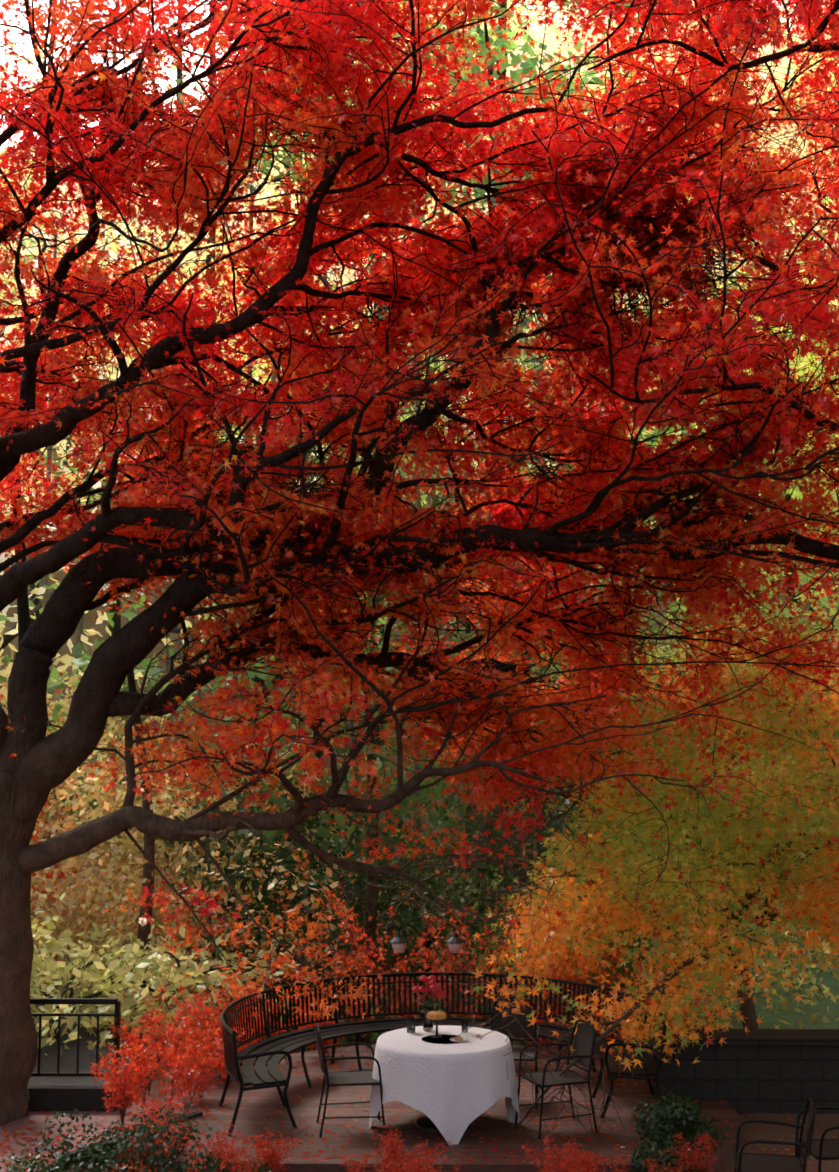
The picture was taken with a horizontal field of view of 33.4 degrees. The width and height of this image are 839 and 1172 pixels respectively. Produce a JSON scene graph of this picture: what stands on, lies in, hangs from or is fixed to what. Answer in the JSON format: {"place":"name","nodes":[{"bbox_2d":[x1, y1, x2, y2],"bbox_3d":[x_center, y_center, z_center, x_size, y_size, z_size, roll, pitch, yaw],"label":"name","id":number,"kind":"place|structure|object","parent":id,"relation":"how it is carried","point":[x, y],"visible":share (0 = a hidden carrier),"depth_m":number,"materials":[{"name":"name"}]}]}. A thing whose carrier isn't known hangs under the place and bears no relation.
{"place":"outdoors","nodes":[
{"label":"outdoors","id":0,"kind":"place"},
{"bbox_2d":[0,1101,154,1171],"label":"path paving","id":1,"kind":"structure","parent":0,"point":[39,1117],"depth_m":12.96,"materials":[{"name":"stone"}]},
{"bbox_2d":[0,0,826,206],"label":"sky","id":2,"kind":"structure","parent":0,"point":[23,22],"materials":[{"name":"white"}]},
{"bbox_2d":[0,228,838,1171],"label":"terrain ground","id":3,"kind":"structure","parent":0,"point":[774,1132],"depth_m":31.52,"materials":[{"name":"plant"}]},
{"bbox_2d":[27,1007,187,1111],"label":"platform wall","id":4,"kind":"structure","parent":3,"relation":"on","point":[61,1093],"depth_m":14.03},
{"bbox_2d":[30,998,120,1085],"bbox_3d":[-6.617,4.480,13.772,7.345,0.825,0.050,0,-6,1],"label":"railing fence","id":5,"kind":"object","parent":4,"relation":"on","point":[117,1012],"visible":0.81,"depth_m":13.74,"materials":[{"name":"black metal"}]},
{"bbox_2d":[40,1111,202,1171],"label":"bed kerb","id":6,"kind":"structure","parent":3,"relation":"on","point":[195,1114],"depth_m":11.91,"materials":[{"name":"grey stone"}]},
{"bbox_2d":[79,1154,173,1171],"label":"bed soil","id":7,"kind":"structure","parent":3,"relation":"on","point":[155,1164],"depth_m":11.79,"materials":[{"name":"brown soil"}]},
{"bbox_2d":[0,1091,725,1171],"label":"dark bushes","id":8,"kind":"object","parent":7,"relation":"on","point":[675,1117],"visible":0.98,"depth_m":11.14,"materials":[{"name":"green plant"}]},
{"bbox_2d":[71,1094,722,1171],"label":"shrub","id":9,"kind":"object","parent":7,"relation":"on","point":[569,1165],"depth_m":11.09,"materials":[{"name":"red plant"}]},
{"bbox_2d":[30,893,313,1066],"bbox_3d":[-4.163,4.285,16.064,5.904,2.487,4.100,0,-6,1],"label":"shrub","id":10,"kind":"object","parent":3,"relation":"on","point":[86,976],"depth_m":15.63,"materials":[{"name":"plant"}]},
{"bbox_2d":[11,419,538,1045],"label":"trunks","id":11,"kind":"object","parent":3,"relation":"on","point":[149,839],"visible":0.06,"depth_m":20.05,"materials":[{"name":"brown wood"}]},
{"bbox_2d":[38,0,584,972],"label":"pale trunks","id":12,"kind":"object","parent":3,"relation":"on","point":[44,580],"visible":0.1,"depth_m":29.00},
{"bbox_2d":[124,215,557,1046],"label":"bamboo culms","id":13,"kind":"object","parent":3,"relation":"on","point":[362,911],"visible":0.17,"depth_m":20.64,"materials":[{"name":"plant"}]},
{"bbox_2d":[6,199,714,911],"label":"trees","id":14,"kind":"object","parent":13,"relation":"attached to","point":[418,505],"visible":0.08,"depth_m":20.58,"materials":[{"name":"green plant"}]},
{"bbox_2d":[89,880,730,1126],"bbox_3d":[0.086,4.327,14.918,6.327,2.420,4.704,0,-6,1],"label":"orange shrub","id":15,"kind":"object","parent":3,"relation":"on","point":[171,1055],"depth_m":14.47,"materials":[{"name":"plant"}]},
{"bbox_2d":[0,1047,835,1171],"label":"fallen leaves","id":16,"kind":"object","parent":3,"relation":"on","point":[205,1117],"visible":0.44,"depth_m":12.57,"materials":[{"name":"red plant"}]},
{"bbox_2d":[0,0,838,1124],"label":"maple tree","id":17,"kind":"object","parent":3,"relation":"on","point":[560,760],"depth_m":13.01,"materials":[{"name":"red plant"}]},
{"bbox_2d":[0,0,838,935],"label":"forest","id":18,"kind":"object","parent":3,"relation":"on","point":[532,54],"depth_m":28.20,"materials":[{"name":"plant"}]},
{"bbox_2d":[0,558,838,1052],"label":"understory shrubs","id":19,"kind":"object","parent":3,"relation":"on","point":[92,884],"visible":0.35,"depth_m":19.78,"materials":[{"name":"green plant"}]},
{"bbox_2d":[388,922,465,976],"bbox_3d":[0.091,4.796,16.292,0.910,1.751,0.250,0,-6,1],"label":"lamp post","id":20,"kind":"object","parent":3,"relation":"on","point":[454,942],"visible":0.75,"depth_m":16.31,"materials":[{"name":"black metal"}]},
{"bbox_2d":[151,1045,740,1171],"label":"patio floor","id":21,"kind":"structure","parent":3,"relation":"on","point":[265,1103],"depth_m":12.71,"materials":[{"name":"stone"}]},
{"bbox_2d":[314,1023,385,1136],"bbox_3d":[-0.638,4.413,12.595,0.630,0.921,0.572,1,-6,-7],"label":"chair","id":22,"kind":"object","parent":21,"relation":"on","point":[348,1078],"visible":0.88,"depth_m":12.48,"materials":[{"name":"black metal"}]},
{"bbox_2d":[219,972,666,1135],"bbox_3d":[0.218,4.559,13.873,4.243,0.902,3.104,0,-6,1],"label":"curved bench","id":23,"kind":"object","parent":21,"relation":"on","point":[274,1051],"visible":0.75,"depth_m":14.47,"materials":[{"name":"black metal"}]},
{"bbox_2d":[415,1116,471,1132],"bbox_3d":[0.218,4.508,12.701,1.200,0.750,1.200,0,-6,1],"label":"table","id":24,"kind":"object","parent":21,"relation":"on","point":[425,1123],"visible":0.15,"depth_m":12.54,"materials":[{"name":"black metal"}]},
{"bbox_2d":[369,1025,519,1144],"bbox_3d":[0.210,4.535,12.693,1.306,0.818,1.287,-5,-8,39],"label":"tablecloth","id":25,"kind":"object","parent":24,"relation":"on","point":[449,1088],"visible":0.83,"depth_m":12.21,"materials":[{"name":"white fabric"}]},
{"bbox_2d":[426,1017,446,1037],"bbox_3d":[0.159,4.052,12.829,0.194,0.168,0.194,0,-6,1],"label":"cake stand","id":26,"kind":"object","parent":25,"relation":"on","point":[436,1036],"visible":0.69,"depth_m":12.80,"materials":[{"name":"black metal"}]},
{"bbox_2d":[427,1011,445,1019],"bbox_3d":[0.159,3.943,12.840,0.176,0.049,0.176,0,-6,1],"label":"cake","id":27,"kind":"object","parent":26,"relation":"on","point":[436,1015],"visible":1,"depth_m":12.78,"materials":[{"name":"orange food"}]},
{"bbox_2d":[406,1005,467,1032],"bbox_3d":[0.166,4.051,13.075,0.579,0.220,0.181,0,-6,1],"label":"glass vase","id":28,"kind":"object","parent":25,"relation":"on","point":[428,1025],"visible":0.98,"depth_m":13.05,"materials":[{"name":"clear glass"}]},
{"bbox_2d":[412,975,446,1001],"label":"flowers","id":29,"kind":"object","parent":28,"relation":"in","point":[431,984],"visible":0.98,"depth_m":13.12,"materials":[{"name":"red plant"}]},
{"bbox_2d":[450,1034,483,1041],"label":"plates","id":30,"kind":"object","parent":25,"relation":"on","point":[454,1040],"visible":0.75,"depth_m":12.70,"materials":[{"name":"white ceramic"}]},
{"bbox_2d":[455,1034,479,1040],"bbox_3d":[0.442,4.106,12.743,0.315,0.034,0.077,6,-8,-44],"label":"pastry","id":31,"kind":"object","parent":30,"relation":"on","point":[458,1038],"visible":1,"depth_m":12.64,"materials":[{"name":"food"}]},
{"bbox_2d":[482,997,539,1108],"bbox_3d":[0.893,4.514,13.581,0.572,0.921,0.631,-1,-6,9],"label":"chair","id":32,"kind":"object","parent":21,"relation":"on","point":[515,1029],"visible":0.52,"depth_m":13.85,"materials":[{"name":"black metal"}]},
{"bbox_2d":[515,1020,597,1139],"bbox_3d":[1.249,4.414,12.609,0.631,0.921,0.572,2,-6,-19],"label":"chair","id":33,"kind":"object","parent":21,"relation":"on","point":[584,1042],"visible":0.94,"depth_m":12.65,"materials":[{"name":"black metal"}]},
{"bbox_2d":[256,608,838,1151],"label":"orange-leaved tree","id":34,"kind":"object","parent":3,"relation":"on","point":[631,856],"depth_m":13.80,"materials":[{"name":"orange plant"}]},
{"bbox_2d":[651,1029,838,1113],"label":"wall","id":35,"kind":"structure","parent":3,"relation":"on","point":[785,1071],"depth_m":13.52,"materials":[{"name":"grey stone"}]},
{"bbox_2d":[734,1098,815,1171],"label":"chair","id":36,"kind":"object","parent":3,"relation":"on","point":[750,1162],"visible":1,"depth_m":10.50,"materials":[{"name":"black metal"}]},
{"bbox_2d":[795,1106,838,1171],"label":"chair","id":37,"kind":"object","parent":3,"relation":"on","point":[822,1148],"visible":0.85,"depth_m":10.89,"materials":[{"name":"black metal"}]},
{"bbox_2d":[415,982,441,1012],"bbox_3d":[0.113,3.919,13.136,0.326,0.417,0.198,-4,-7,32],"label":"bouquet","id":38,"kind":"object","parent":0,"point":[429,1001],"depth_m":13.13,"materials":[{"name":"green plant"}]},
{"bbox_2d":[573,812,838,1058],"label":"lawn","id":39,"kind":"structure","parent":0,"point":[769,1019],"depth_m":18.79,"materials":[{"name":"green plant"}]}
]}

